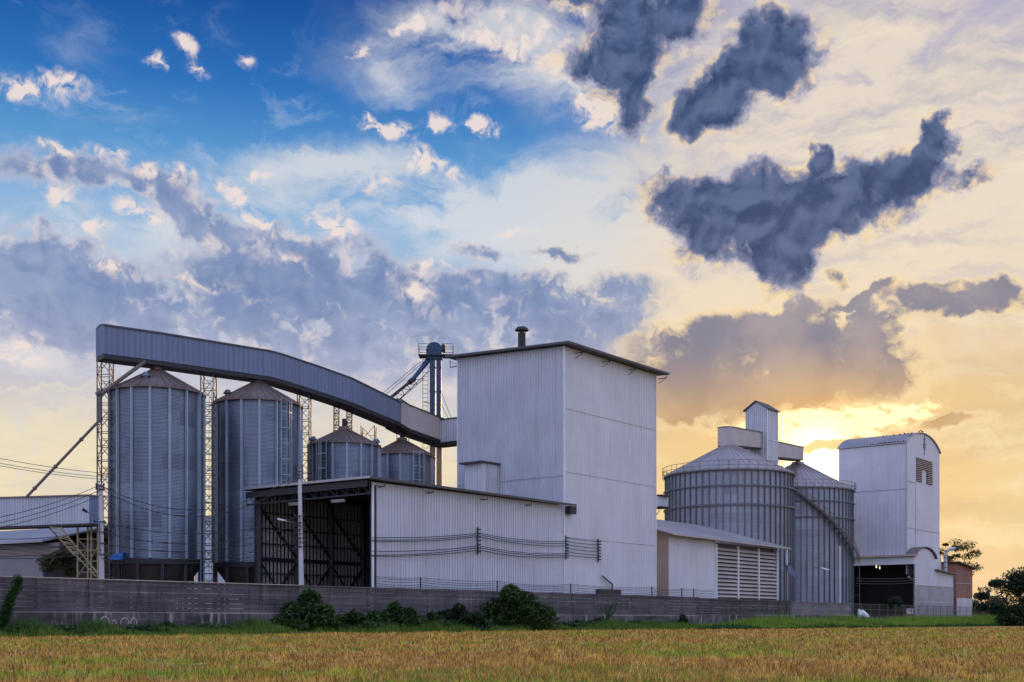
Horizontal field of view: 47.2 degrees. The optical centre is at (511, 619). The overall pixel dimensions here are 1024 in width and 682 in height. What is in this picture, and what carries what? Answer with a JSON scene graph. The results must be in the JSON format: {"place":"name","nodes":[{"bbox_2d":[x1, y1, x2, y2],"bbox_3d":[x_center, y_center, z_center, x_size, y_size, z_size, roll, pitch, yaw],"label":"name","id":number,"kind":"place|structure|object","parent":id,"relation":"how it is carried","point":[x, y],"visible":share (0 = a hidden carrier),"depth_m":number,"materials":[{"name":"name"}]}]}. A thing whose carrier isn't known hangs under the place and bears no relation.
{"place":"outdoors","nodes":[
{"label":"outdoors","id":0,"kind":"place"},
{"bbox_2d":[0,458,107,479],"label":"distant power lines","id":1,"kind":"object","parent":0,"point":[53,471],"visible":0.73,"depth_m":116.53,"materials":[{"name":"metal"}]},
{"bbox_2d":[0,615,720,637],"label":"verge grass","id":2,"kind":"structure","parent":0,"point":[266,629],"depth_m":69.27,"materials":[{"name":"green plant"}]},
{"bbox_2d":[0,626,1023,681],"bbox_3d":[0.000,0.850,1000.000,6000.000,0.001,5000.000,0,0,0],"label":"field","id":3,"kind":"structure","parent":0,"point":[420,659],"depth_m":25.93,"materials":[{"name":"yellow plant"}]},
{"bbox_2d":[0,573,24,628],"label":"climbing plant","id":4,"kind":"object","parent":3,"relation":"on","point":[7,609],"visible":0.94,"depth_m":59.78,"materials":[{"name":"green plant"}]},
{"bbox_2d":[0,576,299,627],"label":"boundary wall","id":5,"kind":"structure","parent":3,"relation":"on","point":[171,601],"depth_m":66.65,"materials":[{"name":"grey concrete"}]},
{"bbox_2d":[153,620,178,630],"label":"bush","id":6,"kind":"object","parent":3,"relation":"on","point":[169,624],"visible":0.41,"depth_m":66.08,"materials":[{"name":"green plant"}]},
{"bbox_2d":[195,624,211,629],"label":"bush","id":7,"kind":"object","parent":3,"relation":"on","point":[201,625],"visible":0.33,"depth_m":67.98,"materials":[{"name":"green plant"}]},
{"bbox_2d":[267,610,308,631],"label":"bush","id":8,"kind":"object","parent":3,"relation":"on","point":[298,623],"visible":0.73,"depth_m":72.83,"materials":[{"name":"green plant"}]},
{"bbox_2d":[278,587,341,630],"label":"bush","id":9,"kind":"object","parent":3,"relation":"on","point":[308,606],"visible":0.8,"depth_m":73.92,"materials":[{"name":"green plant"}]},
{"bbox_2d":[337,609,375,629],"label":"bush","id":10,"kind":"object","parent":3,"relation":"on","point":[357,618],"visible":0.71,"depth_m":76.99,"materials":[{"name":"green plant"}]},
{"bbox_2d":[367,600,423,629],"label":"bush","id":11,"kind":"object","parent":3,"relation":"on","point":[395,612],"visible":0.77,"depth_m":80.24,"materials":[{"name":"green plant"}]},
{"bbox_2d":[418,611,453,629],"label":"bush","id":12,"kind":"object","parent":3,"relation":"on","point":[432,615],"visible":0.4,"depth_m":83.36,"materials":[{"name":"green plant"}]},
{"bbox_2d":[435,603,491,630],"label":"bush","id":13,"kind":"object","parent":3,"relation":"on","point":[459,612],"visible":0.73,"depth_m":85.34,"materials":[{"name":"green plant"}]},
{"bbox_2d":[299,585,699,623],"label":"boundary wall","id":14,"kind":"structure","parent":3,"relation":"on","point":[337,597],"depth_m":96.32,"materials":[{"name":"grey concrete"}]},
{"bbox_2d":[374,576,713,596],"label":"barbed wire fence","id":15,"kind":"object","parent":14,"relation":"on","point":[497,589],"visible":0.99,"depth_m":94.52,"materials":[{"name":"metal"}]},
{"bbox_2d":[480,583,559,630],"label":"bush","id":16,"kind":"object","parent":3,"relation":"on","point":[512,605],"visible":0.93,"depth_m":90.07,"materials":[{"name":"green plant"}]},
{"bbox_2d":[601,598,616,620],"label":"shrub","id":17,"kind":"object","parent":3,"relation":"on","point":[608,615],"visible":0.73,"depth_m":102.57,"materials":[{"name":"green plant"}]},
{"bbox_2d":[677,613,688,623],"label":"bush","id":18,"kind":"object","parent":3,"relation":"on","point":[683,618],"visible":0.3,"depth_m":112.08,"materials":[{"name":"green plant"}]},
{"bbox_2d":[699,598,792,624],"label":"boundary wall","id":19,"kind":"structure","parent":3,"relation":"on","point":[740,608],"depth_m":123.36,"materials":[{"name":"grey concrete"}]},
{"bbox_2d":[784,562,799,614],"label":"floodlight","id":20,"kind":"object","parent":3,"relation":"on","point":[792,571],"visible":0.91,"depth_m":130.94,"materials":[{"name":"metal"}]},
{"bbox_2d":[792,602,851,619],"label":"boundary wall","id":21,"kind":"structure","parent":3,"relation":"on","point":[802,609],"depth_m":139.78,"materials":[{"name":"grey concrete"}]},
{"bbox_2d":[857,609,871,618],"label":"white sack","id":22,"kind":"object","parent":3,"relation":"on","point":[863,613],"visible":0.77,"depth_m":148.24,"materials":[{"name":"plastic"}]},
{"bbox_2d":[887,596,902,616],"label":"tree","id":23,"kind":"object","parent":3,"relation":"on","point":[894,600],"visible":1,"depth_m":154.74,"materials":[{"name":"green plant"}]},
{"bbox_2d":[852,616,973,619],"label":"wall","id":24,"kind":"structure","parent":3,"relation":"on","point":[875,617],"depth_m":155.49,"materials":[{"name":"grey concrete"}]},
{"bbox_2d":[852,603,989,616],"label":"steel fence","id":25,"kind":"object","parent":24,"relation":"on","point":[917,610],"visible":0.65,"depth_m":166.67,"materials":[{"name":"grey metal"}]},
{"bbox_2d":[973,585,992,603],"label":"tree","id":26,"kind":"object","parent":3,"relation":"on","point":[985,589],"visible":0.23,"depth_m":300.90,"materials":[{"name":"green plant"}]},
{"bbox_2d":[975,578,1004,616],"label":"tree","id":27,"kind":"object","parent":3,"relation":"on","point":[990,607],"visible":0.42,"depth_m":185.40,"materials":[{"name":"green plant"}]},
{"bbox_2d":[991,566,1023,625],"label":"tree","id":28,"kind":"object","parent":3,"relation":"on","point":[1013,582],"visible":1,"depth_m":164.24,"materials":[{"name":"green plant"}]},
{"bbox_2d":[0,0,1023,604],"label":"sky","id":29,"kind":"structure","parent":0,"point":[812,211],"materials":[{"name":"blue"}]},
{"bbox_2d":[585,617,1022,629],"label":"tall verge grass","id":30,"kind":"structure","parent":0,"point":[732,626],"depth_m":105.83,"materials":[{"name":"green plant"}]},
{"bbox_2d":[701,610,1018,627],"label":"tall verge grass","id":31,"kind":"structure","parent":0,"point":[761,621],"depth_m":133.36,"materials":[{"name":"green plant"}]},
{"bbox_2d":[856,577,916,583],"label":"distant power lines","id":32,"kind":"object","parent":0,"point":[885,581],"visible":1,"depth_m":168.22,"materials":[{"name":"metal"}]},
{"bbox_2d":[941,561,978,616],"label":"brick building","id":33,"kind":"structure","parent":0,"point":[962,588],"depth_m":196.98,"materials":[{"name":"brick"}]},
{"label":"factory yard","id":34,"kind":"structure","parent":0,"visible":0},
{"bbox_2d":[22,548,80,612],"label":"tree","id":35,"kind":"object","parent":34,"relation":"on","point":[47,564],"visible":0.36,"depth_m":96.06,"materials":[{"name":"green plant"}]},
{"bbox_2d":[0,525,133,607],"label":"warehouse","id":36,"kind":"structure","parent":34,"relation":"on","point":[23,567],"depth_m":99.97,"materials":[{"name":"grey paint"}]},
{"bbox_2d":[48,527,98,607],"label":"trestle","id":37,"kind":"object","parent":34,"relation":"on","point":[88,562],"visible":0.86,"depth_m":85.14,"materials":[{"name":"yellow metal"}]},
{"bbox_2d":[0,494,105,529],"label":"gallery","id":38,"kind":"object","parent":37,"relation":"on","point":[76,516],"visible":0.9,"depth_m":86.06,"materials":[{"name":"metal"}]},
{"bbox_2d":[82,483,105,607],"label":"utility pole","id":39,"kind":"object","parent":34,"relation":"on","point":[101,521],"visible":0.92,"depth_m":67.38,"materials":[{"name":"concrete"}]},
{"bbox_2d":[0,484,101,558],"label":"power lines","id":40,"kind":"object","parent":39,"relation":"attached to","point":[49,537],"visible":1,"depth_m":61.05,"materials":[{"name":"black rubber"}]},
{"bbox_2d":[96,360,113,607],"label":"lattice tower","id":41,"kind":"structure","parent":34,"relation":"on","point":[101,445],"depth_m":89.12,"materials":[{"name":"metal"}]},
{"bbox_2d":[110,552,124,607],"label":"blue tarp","id":42,"kind":"object","parent":34,"relation":"on","point":[121,555],"visible":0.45,"depth_m":88.14,"materials":[{"name":"plastic"}]},
{"bbox_2d":[107,360,211,608],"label":"grain silo","id":43,"kind":"object","parent":34,"relation":"on","point":[158,435],"visible":0.79,"depth_m":88.75,"materials":[{"name":"metal"}]},
{"bbox_2d":[200,374,216,608],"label":"lattice tower","id":44,"kind":"structure","parent":34,"relation":"on","point":[213,445],"depth_m":94.12,"materials":[{"name":"metal"}]},
{"bbox_2d":[96,323,456,447],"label":"conveyor gallery","id":45,"kind":"object","parent":44,"relation":"on","point":[122,345],"visible":0.9,"depth_m":97.04,"materials":[{"name":"metal"}]},
{"bbox_2d":[25,360,146,498],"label":"discharge pipe","id":46,"kind":"object","parent":45,"relation":"attached to","point":[99,393],"visible":1,"depth_m":87.31,"materials":[{"name":"metal"}]},
{"bbox_2d":[190,519,237,613],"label":"warehouse","id":47,"kind":"structure","parent":34,"relation":"on","point":[208,570],"depth_m":166.37,"materials":[{"name":"grey metal"}]},
{"bbox_2d":[212,374,302,608],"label":"grain silo","id":48,"kind":"object","parent":34,"relation":"on","point":[258,429],"visible":0.53,"depth_m":93.88,"materials":[{"name":"metal"}]},
{"bbox_2d":[277,465,304,584],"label":"utility pole","id":49,"kind":"object","parent":34,"relation":"on","point":[300,542],"visible":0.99,"depth_m":77.07,"materials":[{"name":"concrete"}]},
{"bbox_2d":[101,471,300,562],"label":"power lines","id":50,"kind":"object","parent":49,"relation":"hanging from","point":[200,533],"visible":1,"depth_m":71.78,"materials":[{"name":"black rubber"}]},
{"bbox_2d":[297,393,311,481],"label":"lattice tower","id":51,"kind":"structure","parent":34,"relation":"on","point":[309,434],"depth_m":100.12,"materials":[{"name":"metal"}]},
{"bbox_2d":[333,407,339,431],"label":"lattice tower","id":52,"kind":"structure","parent":34,"relation":"on","point":[335,419],"depth_m":104.26,"materials":[{"name":"metal"}]},
{"bbox_2d":[307,418,380,480],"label":"grain silo","id":53,"kind":"object","parent":34,"relation":"on","point":[343,451],"visible":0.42,"depth_m":100.37,"materials":[{"name":"metal"}]},
{"bbox_2d":[346,411,352,430],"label":"lattice tower","id":54,"kind":"structure","parent":34,"relation":"on","point":[350,416],"depth_m":104.78,"materials":[{"name":"metal"}]},
{"bbox_2d":[361,425,376,438],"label":"lattice tower","id":55,"kind":"structure","parent":34,"relation":"on","point":[374,435],"depth_m":108.86,"materials":[{"name":"metal"}]},
{"bbox_2d":[381,430,435,484],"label":"grain silo","id":56,"kind":"object","parent":34,"relation":"on","point":[403,458],"visible":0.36,"depth_m":108.39,"materials":[{"name":"metal"}]},
{"bbox_2d":[242,475,576,614],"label":"open shed","id":57,"kind":"structure","parent":34,"relation":"on","point":[340,548],"depth_m":92.38,"materials":[{"name":"metal"}]},
{"bbox_2d":[288,502,297,505],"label":"strip light","id":58,"kind":"object","parent":57,"relation":"attached to","point":[293,504],"visible":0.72,"depth_m":89.03,"materials":[{"name":"white plastic"}]},
{"bbox_2d":[331,499,345,502],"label":"strip light","id":59,"kind":"object","parent":57,"relation":"attached to","point":[337,500],"visible":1,"depth_m":85.99,"materials":[{"name":"white plastic"}]},
{"bbox_2d":[371,527,600,561],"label":"wall power lines","id":60,"kind":"structure","parent":57,"relation":"attached to","point":[565,543],"depth_m":92.01,"materials":[{"name":"metal"}]},
{"bbox_2d":[383,342,453,464],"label":"bucket elevator","id":61,"kind":"object","parent":34,"relation":"on","point":[435,351],"visible":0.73,"depth_m":116.70,"materials":[{"name":"blue paint"}]},
{"bbox_2d":[430,446,441,485],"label":"support posts","id":62,"kind":"object","parent":34,"relation":"on","point":[439,463],"visible":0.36,"depth_m":114.12,"materials":[{"name":"grey metal"}]},
{"bbox_2d":[445,326,669,612],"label":"mill building","id":63,"kind":"structure","parent":34,"relation":"on","point":[571,422],"depth_m":105.38,"materials":[{"name":"metal"}]},
{"bbox_2d":[459,460,500,493],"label":"wall duct","id":64,"kind":"object","parent":63,"relation":"attached to","point":[481,475],"depth_m":104.40,"materials":[{"name":"grey metal"}]},
{"bbox_2d":[657,494,669,513],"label":"link box","id":65,"kind":"object","parent":63,"relation":"attached to","point":[662,501],"visible":0.7,"depth_m":136.15,"materials":[{"name":"metal"}]},
{"bbox_2d":[596,575,620,615],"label":"ventilation hood","id":66,"kind":"object","parent":34,"relation":"on","point":[609,592],"visible":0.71,"depth_m":105.63,"materials":[{"name":"metal"}]},
{"bbox_2d":[657,519,790,612],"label":"louvred annex","id":67,"kind":"object","parent":34,"relation":"on","point":[722,564],"visible":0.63,"depth_m":126.28,"materials":[{"name":"paint"}]},
{"bbox_2d":[662,443,796,608],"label":"storage silo","id":68,"kind":"object","parent":34,"relation":"on","point":[734,488],"visible":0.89,"depth_m":143.28,"materials":[{"name":"metal"}]},
{"bbox_2d":[717,426,761,449],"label":"silo gallery","id":69,"kind":"object","parent":68,"relation":"on","point":[747,439],"visible":0.86,"depth_m":152.25,"materials":[{"name":"metal"}]},
{"bbox_2d":[743,400,779,463],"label":"headhouse","id":70,"kind":"structure","parent":34,"relation":"on","point":[762,417],"depth_m":162.00,"materials":[{"name":"grey metal"}]},
{"bbox_2d":[813,567,828,610],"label":"street lamp","id":71,"kind":"object","parent":34,"relation":"on","point":[813,580],"visible":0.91,"depth_m":146.96,"materials":[{"name":"grey metal"}]},
{"bbox_2d":[785,461,859,615],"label":"storage silo","id":72,"kind":"object","parent":34,"relation":"on","point":[824,505],"visible":0.61,"depth_m":168.36,"materials":[{"name":"metal"}]},
{"bbox_2d":[778,441,803,460],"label":"silo gallery","id":73,"kind":"object","parent":72,"relation":"on","point":[788,452],"visible":0.72,"depth_m":169.87,"materials":[{"name":"metal"}]},
{"bbox_2d":[838,546,840,602],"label":"utility pole","id":74,"kind":"object","parent":34,"relation":"on","point":[839,583],"visible":0.66,"depth_m":146.37,"materials":[{"name":"concrete"}]},
{"bbox_2d":[837,432,940,574],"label":"arched building","id":75,"kind":"structure","parent":34,"relation":"on","point":[897,500],"depth_m":181.46,"materials":[{"name":"metal"}]},
{"bbox_2d":[854,547,958,616],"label":"loading bay","id":76,"kind":"object","parent":34,"relation":"on","point":[932,587],"visible":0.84,"depth_m":184.61,"materials":[{"name":"paint"}]},
{"bbox_2d":[943,546,956,572],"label":"gooseneck duct","id":77,"kind":"object","parent":76,"relation":"attached to","point":[945,562],"visible":1,"depth_m":186.76,"materials":[{"name":"metal"}]},
{"bbox_2d":[903,609,915,615],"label":"white crate","id":78,"kind":"object","parent":34,"relation":"on","point":[909,612],"visible":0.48,"depth_m":171.20,"materials":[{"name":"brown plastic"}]},
{"bbox_2d":[940,538,983,575],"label":"tree","id":79,"kind":"object","parent":34,"relation":"on","point":[957,556],"visible":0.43,"depth_m":211.06,"materials":[{"name":"green plant"}]},
{"bbox_2d":[972,599,978,612],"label":"tree","id":80,"kind":"object","parent":34,"relation":"on","point":[974,602],"visible":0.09,"depth_m":248.91,"materials":[{"name":"green plant"}]},
{"bbox_2d":[973,594,994,614],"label":"tree","id":81,"kind":"object","parent":34,"relation":"on","point":[974,597],"visible":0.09,"depth_m":259.08,"materials":[{"name":"green plant"}]},
{"bbox_2d":[974,595,1009,615],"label":"tree","id":82,"kind":"object","parent":34,"relation":"on","point":[992,600],"visible":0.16,"depth_m":234.37,"materials":[{"name":"green plant"}]}
]}

